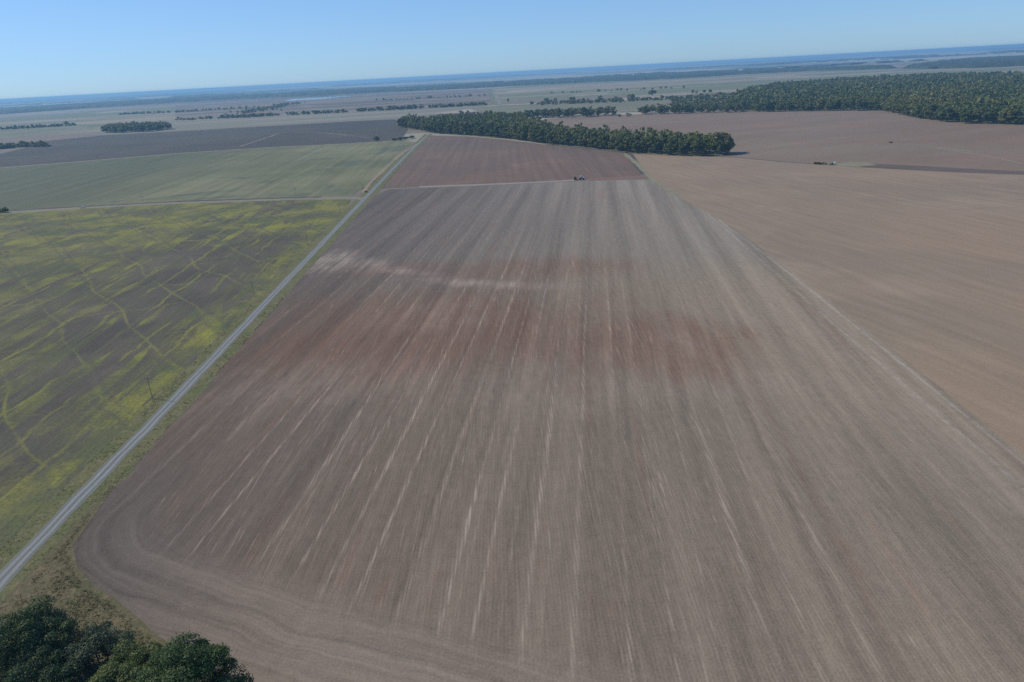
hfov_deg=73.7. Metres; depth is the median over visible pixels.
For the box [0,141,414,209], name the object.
greygreen field
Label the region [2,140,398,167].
field edge
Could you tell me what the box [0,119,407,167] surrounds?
dark field
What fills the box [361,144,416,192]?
field track
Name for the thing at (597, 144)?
broadleaf tree
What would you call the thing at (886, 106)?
broadleaf tree
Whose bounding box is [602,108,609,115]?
broadleaf tree
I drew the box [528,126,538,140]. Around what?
broadleaf tree
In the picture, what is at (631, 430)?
bare field
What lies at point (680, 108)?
broadleaf tree
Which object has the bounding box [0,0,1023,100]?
sky
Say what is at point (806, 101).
broadleaf tree
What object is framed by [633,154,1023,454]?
tan field
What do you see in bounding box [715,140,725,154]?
broadleaf tree
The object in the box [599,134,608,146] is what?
broadleaf tree
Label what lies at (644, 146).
broadleaf tree
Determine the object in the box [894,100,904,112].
broadleaf tree
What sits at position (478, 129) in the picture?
broadleaf tree
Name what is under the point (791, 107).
broadleaf tree
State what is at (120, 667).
broadleaf tree
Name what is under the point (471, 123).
broadleaf tree
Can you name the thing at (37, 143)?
hedgerow scrub
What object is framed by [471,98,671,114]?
olive field
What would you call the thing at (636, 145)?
broadleaf tree
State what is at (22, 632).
broadleaf tree
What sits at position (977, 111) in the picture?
broadleaf tree
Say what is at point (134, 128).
field tree
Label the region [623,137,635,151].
broadleaf tree
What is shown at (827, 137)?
northeast field
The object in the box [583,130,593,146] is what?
broadleaf tree
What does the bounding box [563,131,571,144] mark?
broadleaf tree
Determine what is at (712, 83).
tan plain
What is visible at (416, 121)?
broadleaf tree
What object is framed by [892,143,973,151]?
track
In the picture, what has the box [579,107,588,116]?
broadleaf tree
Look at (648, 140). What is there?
broadleaf tree
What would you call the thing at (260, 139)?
track
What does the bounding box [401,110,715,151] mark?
belt woods
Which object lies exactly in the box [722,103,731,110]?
broadleaf tree
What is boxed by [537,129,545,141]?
broadleaf tree
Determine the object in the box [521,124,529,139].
broadleaf tree
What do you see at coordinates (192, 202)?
lane
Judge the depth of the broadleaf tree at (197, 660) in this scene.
108.81 m
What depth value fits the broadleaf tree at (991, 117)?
938.76 m
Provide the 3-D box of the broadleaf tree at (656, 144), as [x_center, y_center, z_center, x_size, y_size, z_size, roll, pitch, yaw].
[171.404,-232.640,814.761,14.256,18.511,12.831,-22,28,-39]
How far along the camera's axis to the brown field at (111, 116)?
3209.49 m
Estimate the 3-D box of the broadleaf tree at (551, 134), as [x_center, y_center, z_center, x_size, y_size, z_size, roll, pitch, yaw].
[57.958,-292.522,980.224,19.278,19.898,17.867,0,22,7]
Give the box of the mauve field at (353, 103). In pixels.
[175,88,490,119]
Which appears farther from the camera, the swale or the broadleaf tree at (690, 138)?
the broadleaf tree at (690, 138)
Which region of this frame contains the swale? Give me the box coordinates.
[861,164,1023,174]
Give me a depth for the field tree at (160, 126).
1856.62 m
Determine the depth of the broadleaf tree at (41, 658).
114.43 m
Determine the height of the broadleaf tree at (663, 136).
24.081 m
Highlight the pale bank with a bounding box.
[836,162,874,165]
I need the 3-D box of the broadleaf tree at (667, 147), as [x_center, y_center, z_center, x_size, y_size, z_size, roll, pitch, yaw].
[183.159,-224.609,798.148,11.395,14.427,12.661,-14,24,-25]
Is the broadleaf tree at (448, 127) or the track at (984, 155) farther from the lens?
the broadleaf tree at (448, 127)
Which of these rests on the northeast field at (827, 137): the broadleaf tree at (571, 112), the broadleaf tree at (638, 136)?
the broadleaf tree at (571, 112)
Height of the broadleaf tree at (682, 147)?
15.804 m
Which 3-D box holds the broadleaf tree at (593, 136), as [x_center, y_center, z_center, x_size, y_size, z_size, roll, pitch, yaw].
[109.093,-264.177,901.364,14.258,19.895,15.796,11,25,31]
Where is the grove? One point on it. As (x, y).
(133, 123)
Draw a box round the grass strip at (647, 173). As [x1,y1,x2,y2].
[622,153,679,194]
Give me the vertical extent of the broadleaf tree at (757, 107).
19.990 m
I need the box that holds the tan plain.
[495,66,1023,100]
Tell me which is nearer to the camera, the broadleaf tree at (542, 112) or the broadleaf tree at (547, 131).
the broadleaf tree at (547, 131)
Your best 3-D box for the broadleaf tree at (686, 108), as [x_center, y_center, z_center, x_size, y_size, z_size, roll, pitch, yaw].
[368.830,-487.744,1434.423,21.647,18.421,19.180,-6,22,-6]
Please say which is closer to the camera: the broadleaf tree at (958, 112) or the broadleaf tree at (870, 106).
the broadleaf tree at (958, 112)
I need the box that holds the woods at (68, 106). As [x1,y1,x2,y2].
[0,65,895,114]
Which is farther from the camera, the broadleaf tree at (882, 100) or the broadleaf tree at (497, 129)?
the broadleaf tree at (882, 100)
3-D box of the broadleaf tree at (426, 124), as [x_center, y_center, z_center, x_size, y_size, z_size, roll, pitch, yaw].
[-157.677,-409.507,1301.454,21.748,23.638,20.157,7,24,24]
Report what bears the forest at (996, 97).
on the ground at (900, 64)
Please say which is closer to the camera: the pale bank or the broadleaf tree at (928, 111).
the pale bank
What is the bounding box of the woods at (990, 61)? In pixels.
[902,55,1023,68]
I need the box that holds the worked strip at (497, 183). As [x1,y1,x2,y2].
[418,179,576,187]
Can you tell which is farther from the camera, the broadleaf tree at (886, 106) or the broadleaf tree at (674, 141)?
the broadleaf tree at (886, 106)
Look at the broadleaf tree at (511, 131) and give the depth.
1082.56 m
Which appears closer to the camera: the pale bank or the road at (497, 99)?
the pale bank
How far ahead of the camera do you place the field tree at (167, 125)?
1873.27 m
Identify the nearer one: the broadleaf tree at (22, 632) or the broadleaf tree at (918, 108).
the broadleaf tree at (22, 632)
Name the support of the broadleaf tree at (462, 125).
on the wood floor at (689, 153)
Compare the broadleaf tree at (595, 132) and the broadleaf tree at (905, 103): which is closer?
the broadleaf tree at (595, 132)
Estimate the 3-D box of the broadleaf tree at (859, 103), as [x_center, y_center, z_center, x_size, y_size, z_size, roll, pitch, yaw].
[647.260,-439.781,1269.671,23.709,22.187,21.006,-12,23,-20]
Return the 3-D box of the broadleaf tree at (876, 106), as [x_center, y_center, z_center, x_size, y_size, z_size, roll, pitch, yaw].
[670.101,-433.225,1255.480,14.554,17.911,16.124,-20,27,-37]
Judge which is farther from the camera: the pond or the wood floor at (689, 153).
the pond
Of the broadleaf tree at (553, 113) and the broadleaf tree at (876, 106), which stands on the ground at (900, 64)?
the broadleaf tree at (553, 113)
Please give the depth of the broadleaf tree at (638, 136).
840.04 m
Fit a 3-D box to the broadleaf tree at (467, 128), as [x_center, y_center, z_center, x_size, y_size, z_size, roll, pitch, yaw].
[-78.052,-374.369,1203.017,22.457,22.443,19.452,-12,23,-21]
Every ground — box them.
[0,46,1023,492]
[0,469,211,681]
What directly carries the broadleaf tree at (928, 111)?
on the northeast field at (827, 137)
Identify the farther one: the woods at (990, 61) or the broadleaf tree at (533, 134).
the woods at (990, 61)
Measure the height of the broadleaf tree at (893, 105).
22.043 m
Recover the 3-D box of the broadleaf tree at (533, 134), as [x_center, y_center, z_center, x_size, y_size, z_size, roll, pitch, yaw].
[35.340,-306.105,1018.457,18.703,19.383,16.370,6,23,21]
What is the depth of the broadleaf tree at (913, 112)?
1079.37 m
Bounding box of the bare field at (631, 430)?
[73,180,1023,681]
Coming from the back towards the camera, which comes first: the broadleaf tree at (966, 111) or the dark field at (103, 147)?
the dark field at (103, 147)
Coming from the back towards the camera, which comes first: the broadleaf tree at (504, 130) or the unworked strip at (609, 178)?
the broadleaf tree at (504, 130)
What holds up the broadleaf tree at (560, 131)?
on the wood floor at (689, 153)
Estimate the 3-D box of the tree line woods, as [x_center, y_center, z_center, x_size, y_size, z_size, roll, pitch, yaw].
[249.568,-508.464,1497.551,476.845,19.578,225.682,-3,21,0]
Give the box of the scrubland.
[678,92,732,110]
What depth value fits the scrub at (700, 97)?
1909.33 m
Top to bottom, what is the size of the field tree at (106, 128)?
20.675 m
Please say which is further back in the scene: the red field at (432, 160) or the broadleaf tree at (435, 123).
the broadleaf tree at (435, 123)
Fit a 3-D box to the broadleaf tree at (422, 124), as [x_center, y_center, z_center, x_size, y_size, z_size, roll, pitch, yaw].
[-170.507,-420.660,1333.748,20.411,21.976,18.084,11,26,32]
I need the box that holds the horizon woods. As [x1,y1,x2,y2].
[0,46,1023,107]
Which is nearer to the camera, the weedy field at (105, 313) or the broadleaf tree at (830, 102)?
the weedy field at (105, 313)
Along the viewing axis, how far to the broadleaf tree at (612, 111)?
1482.84 m
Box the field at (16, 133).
[0,125,94,138]
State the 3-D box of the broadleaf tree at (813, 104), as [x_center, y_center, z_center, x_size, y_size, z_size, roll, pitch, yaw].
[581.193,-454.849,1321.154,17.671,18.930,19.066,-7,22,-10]
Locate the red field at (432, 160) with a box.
[383,135,641,187]
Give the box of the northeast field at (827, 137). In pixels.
[544,111,1023,170]
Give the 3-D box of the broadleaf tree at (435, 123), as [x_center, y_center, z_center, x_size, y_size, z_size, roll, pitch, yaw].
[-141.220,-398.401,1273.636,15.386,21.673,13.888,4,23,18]
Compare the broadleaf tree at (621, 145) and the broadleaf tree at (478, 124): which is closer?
the broadleaf tree at (621, 145)
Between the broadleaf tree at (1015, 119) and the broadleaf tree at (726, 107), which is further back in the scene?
the broadleaf tree at (726, 107)
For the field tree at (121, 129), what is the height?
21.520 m
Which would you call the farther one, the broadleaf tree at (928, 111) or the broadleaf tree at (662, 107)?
the broadleaf tree at (662, 107)
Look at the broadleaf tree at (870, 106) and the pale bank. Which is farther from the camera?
the broadleaf tree at (870, 106)
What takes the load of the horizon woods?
on the ground at (900, 64)
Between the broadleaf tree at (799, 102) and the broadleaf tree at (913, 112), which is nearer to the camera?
the broadleaf tree at (913, 112)
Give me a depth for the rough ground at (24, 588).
147.96 m
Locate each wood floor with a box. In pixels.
[399,126,732,156]
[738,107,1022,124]
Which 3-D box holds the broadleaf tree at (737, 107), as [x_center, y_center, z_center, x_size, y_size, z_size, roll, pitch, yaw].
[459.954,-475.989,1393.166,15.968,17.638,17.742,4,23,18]
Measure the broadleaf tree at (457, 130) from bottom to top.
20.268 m
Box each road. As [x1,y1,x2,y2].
[0,134,428,592]
[492,87,502,105]
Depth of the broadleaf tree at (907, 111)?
1106.63 m
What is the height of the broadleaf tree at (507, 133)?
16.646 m
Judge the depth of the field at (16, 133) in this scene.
2166.59 m
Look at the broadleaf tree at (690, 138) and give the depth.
788.53 m
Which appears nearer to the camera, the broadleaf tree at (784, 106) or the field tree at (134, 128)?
the broadleaf tree at (784, 106)
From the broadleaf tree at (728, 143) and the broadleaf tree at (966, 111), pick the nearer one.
the broadleaf tree at (728, 143)
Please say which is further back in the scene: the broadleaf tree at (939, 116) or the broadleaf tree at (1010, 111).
the broadleaf tree at (939, 116)
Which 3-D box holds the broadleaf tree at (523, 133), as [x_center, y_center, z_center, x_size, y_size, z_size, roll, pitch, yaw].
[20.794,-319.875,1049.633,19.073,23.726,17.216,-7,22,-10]
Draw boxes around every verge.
[0,134,431,602]
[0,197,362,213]
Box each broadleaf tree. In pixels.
[0,592,82,681]
[3,644,96,681]
[47,620,138,681]
[86,637,162,681]
[135,630,254,681]
[412,117,420,128]
[421,120,426,129]
[424,120,432,131]
[428,120,433,132]
[433,121,439,132]
[445,123,452,132]
[454,124,459,134]
[457,122,466,134]
[461,122,472,133]
[467,122,475,134]
[472,122,484,133]
[476,126,483,134]
[494,125,501,136]
[501,128,508,136]
[505,129,511,137]
[510,127,516,138]
[520,125,528,140]
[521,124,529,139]
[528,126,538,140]
[529,129,539,141]
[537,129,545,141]
[540,108,549,116]
[544,130,549,142]
[546,130,555,142]
[548,109,556,116]
[554,108,562,116]
[556,129,565,140]
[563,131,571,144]
[564,109,569,116]
[569,109,575,116]
[571,136,577,144]
[572,129,582,143]
[576,133,586,145]
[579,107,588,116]
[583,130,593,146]
[589,130,602,146]
[590,133,597,146]
[592,137,601,147]
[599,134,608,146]
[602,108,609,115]
[608,137,615,149]
[609,107,616,114]
[614,137,624,150]
[618,137,629,151]
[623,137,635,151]
[631,140,641,151]
[632,133,642,147]
[639,138,648,151]
[646,135,655,150]
[649,139,661,153]
[656,133,669,152]
[659,105,665,113]
[662,143,672,152]
[668,131,683,153]
[675,104,683,111]
[677,142,686,154]
[682,141,691,154]
[684,104,692,112]
[686,132,699,152]
[690,136,703,154]
[701,142,711,153]
[708,132,724,153]
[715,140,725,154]
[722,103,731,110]
[724,135,734,153]
[733,103,741,111]
[753,102,762,111]
[763,100,771,111]
[769,100,778,110]
[775,102,781,111]
[782,102,789,110]
[785,101,793,109]
[797,99,804,110]
[799,99,809,110]
[804,101,813,110]
[808,101,815,109]
[816,98,825,109]
[824,100,835,109]
[834,98,842,108]
[840,101,847,109]
[847,100,855,109]
[855,98,866,109]
[867,98,876,109]
[872,101,880,109]
[876,98,884,108]
[883,100,891,111]
[889,100,897,110]
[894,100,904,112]
[900,100,911,112]
[905,104,913,114]
[912,104,920,117]
[914,105,924,117]
[924,103,939,117]
[935,110,945,121]
[937,107,955,121]
[954,107,967,120]
[959,108,976,123]
[972,107,985,121]
[977,108,989,122]
[982,109,995,123]
[998,108,1009,123]
[1001,107,1016,123]
[1008,109,1023,122]
[1016,108,1023,124]
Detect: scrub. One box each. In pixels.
[0,86,684,148]
[670,92,753,108]
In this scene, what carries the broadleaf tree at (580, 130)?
on the wood floor at (689, 153)
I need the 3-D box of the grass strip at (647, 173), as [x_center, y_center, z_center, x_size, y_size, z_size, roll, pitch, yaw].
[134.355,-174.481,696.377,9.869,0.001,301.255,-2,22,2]
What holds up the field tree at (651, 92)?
on the ground at (900, 64)
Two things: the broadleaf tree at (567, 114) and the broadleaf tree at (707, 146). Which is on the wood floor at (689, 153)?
the broadleaf tree at (707, 146)
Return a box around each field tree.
[102,125,109,132]
[118,125,126,132]
[132,125,141,131]
[145,124,153,130]
[153,124,164,128]
[161,123,171,127]
[648,90,656,95]
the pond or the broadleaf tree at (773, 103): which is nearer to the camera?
the broadleaf tree at (773, 103)
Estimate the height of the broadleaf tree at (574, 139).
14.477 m
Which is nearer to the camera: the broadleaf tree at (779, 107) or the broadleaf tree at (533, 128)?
the broadleaf tree at (533, 128)
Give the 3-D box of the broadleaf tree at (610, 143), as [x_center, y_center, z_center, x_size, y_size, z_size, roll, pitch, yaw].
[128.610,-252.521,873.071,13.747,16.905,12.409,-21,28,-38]
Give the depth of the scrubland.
2057.86 m
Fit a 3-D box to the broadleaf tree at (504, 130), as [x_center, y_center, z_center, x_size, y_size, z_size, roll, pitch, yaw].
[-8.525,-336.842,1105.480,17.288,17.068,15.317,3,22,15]
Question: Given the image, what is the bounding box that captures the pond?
[286,95,352,100]
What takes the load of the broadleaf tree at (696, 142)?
on the wood floor at (689, 153)
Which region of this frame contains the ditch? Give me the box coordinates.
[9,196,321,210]
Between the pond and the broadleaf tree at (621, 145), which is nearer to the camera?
the broadleaf tree at (621, 145)
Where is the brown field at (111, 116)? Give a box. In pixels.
[0,105,174,127]
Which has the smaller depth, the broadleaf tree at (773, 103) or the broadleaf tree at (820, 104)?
the broadleaf tree at (820, 104)
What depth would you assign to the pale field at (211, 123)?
2051.49 m
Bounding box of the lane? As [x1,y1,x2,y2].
[1,198,363,212]
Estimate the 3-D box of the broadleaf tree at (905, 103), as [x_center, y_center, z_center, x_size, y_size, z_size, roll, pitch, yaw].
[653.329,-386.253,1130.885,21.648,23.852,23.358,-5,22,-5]
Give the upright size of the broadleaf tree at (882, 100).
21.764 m
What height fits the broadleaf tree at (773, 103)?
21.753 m
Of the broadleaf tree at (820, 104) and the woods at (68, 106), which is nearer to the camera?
the broadleaf tree at (820, 104)
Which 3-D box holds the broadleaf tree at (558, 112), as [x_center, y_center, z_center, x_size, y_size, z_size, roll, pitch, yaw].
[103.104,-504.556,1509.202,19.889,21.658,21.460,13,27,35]
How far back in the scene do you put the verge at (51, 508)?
223.72 m
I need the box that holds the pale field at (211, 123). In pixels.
[98,105,489,134]
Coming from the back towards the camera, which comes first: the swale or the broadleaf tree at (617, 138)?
the broadleaf tree at (617, 138)
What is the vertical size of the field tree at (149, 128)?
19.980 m
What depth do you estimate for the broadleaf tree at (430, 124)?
1286.96 m
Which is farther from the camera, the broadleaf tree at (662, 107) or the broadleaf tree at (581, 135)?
the broadleaf tree at (662, 107)
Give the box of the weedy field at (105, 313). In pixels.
[0,199,350,548]
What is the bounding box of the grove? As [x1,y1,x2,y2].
[105,121,169,130]
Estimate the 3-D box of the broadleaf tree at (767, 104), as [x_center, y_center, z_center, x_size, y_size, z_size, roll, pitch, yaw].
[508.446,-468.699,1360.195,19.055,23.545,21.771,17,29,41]
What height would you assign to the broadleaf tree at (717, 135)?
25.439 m
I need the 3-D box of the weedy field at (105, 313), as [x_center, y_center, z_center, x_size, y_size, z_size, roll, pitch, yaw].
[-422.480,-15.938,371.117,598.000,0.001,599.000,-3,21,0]
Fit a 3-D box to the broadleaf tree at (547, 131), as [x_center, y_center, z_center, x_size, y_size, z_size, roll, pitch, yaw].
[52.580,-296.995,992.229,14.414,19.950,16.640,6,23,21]
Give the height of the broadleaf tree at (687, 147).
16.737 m
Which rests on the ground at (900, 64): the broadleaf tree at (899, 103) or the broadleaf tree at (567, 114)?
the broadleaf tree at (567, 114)
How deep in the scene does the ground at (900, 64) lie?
8027.83 m
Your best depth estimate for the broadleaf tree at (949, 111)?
987.38 m
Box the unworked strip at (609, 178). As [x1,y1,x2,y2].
[588,175,646,180]
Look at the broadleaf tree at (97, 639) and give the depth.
119.72 m
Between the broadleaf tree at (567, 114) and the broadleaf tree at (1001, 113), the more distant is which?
the broadleaf tree at (567, 114)
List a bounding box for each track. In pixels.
[241,133,279,145]
[311,132,369,137]
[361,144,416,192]
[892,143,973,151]
[936,148,1023,163]
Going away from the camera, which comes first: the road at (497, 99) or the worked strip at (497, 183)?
the worked strip at (497, 183)
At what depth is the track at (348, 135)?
1335.39 m
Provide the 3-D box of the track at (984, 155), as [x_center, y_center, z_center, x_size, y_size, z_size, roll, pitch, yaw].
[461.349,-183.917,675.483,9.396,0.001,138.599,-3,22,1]
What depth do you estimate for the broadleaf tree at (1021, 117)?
907.67 m
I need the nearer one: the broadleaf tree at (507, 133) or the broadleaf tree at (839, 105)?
the broadleaf tree at (507, 133)
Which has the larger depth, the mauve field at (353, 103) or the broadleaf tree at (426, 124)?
the mauve field at (353, 103)

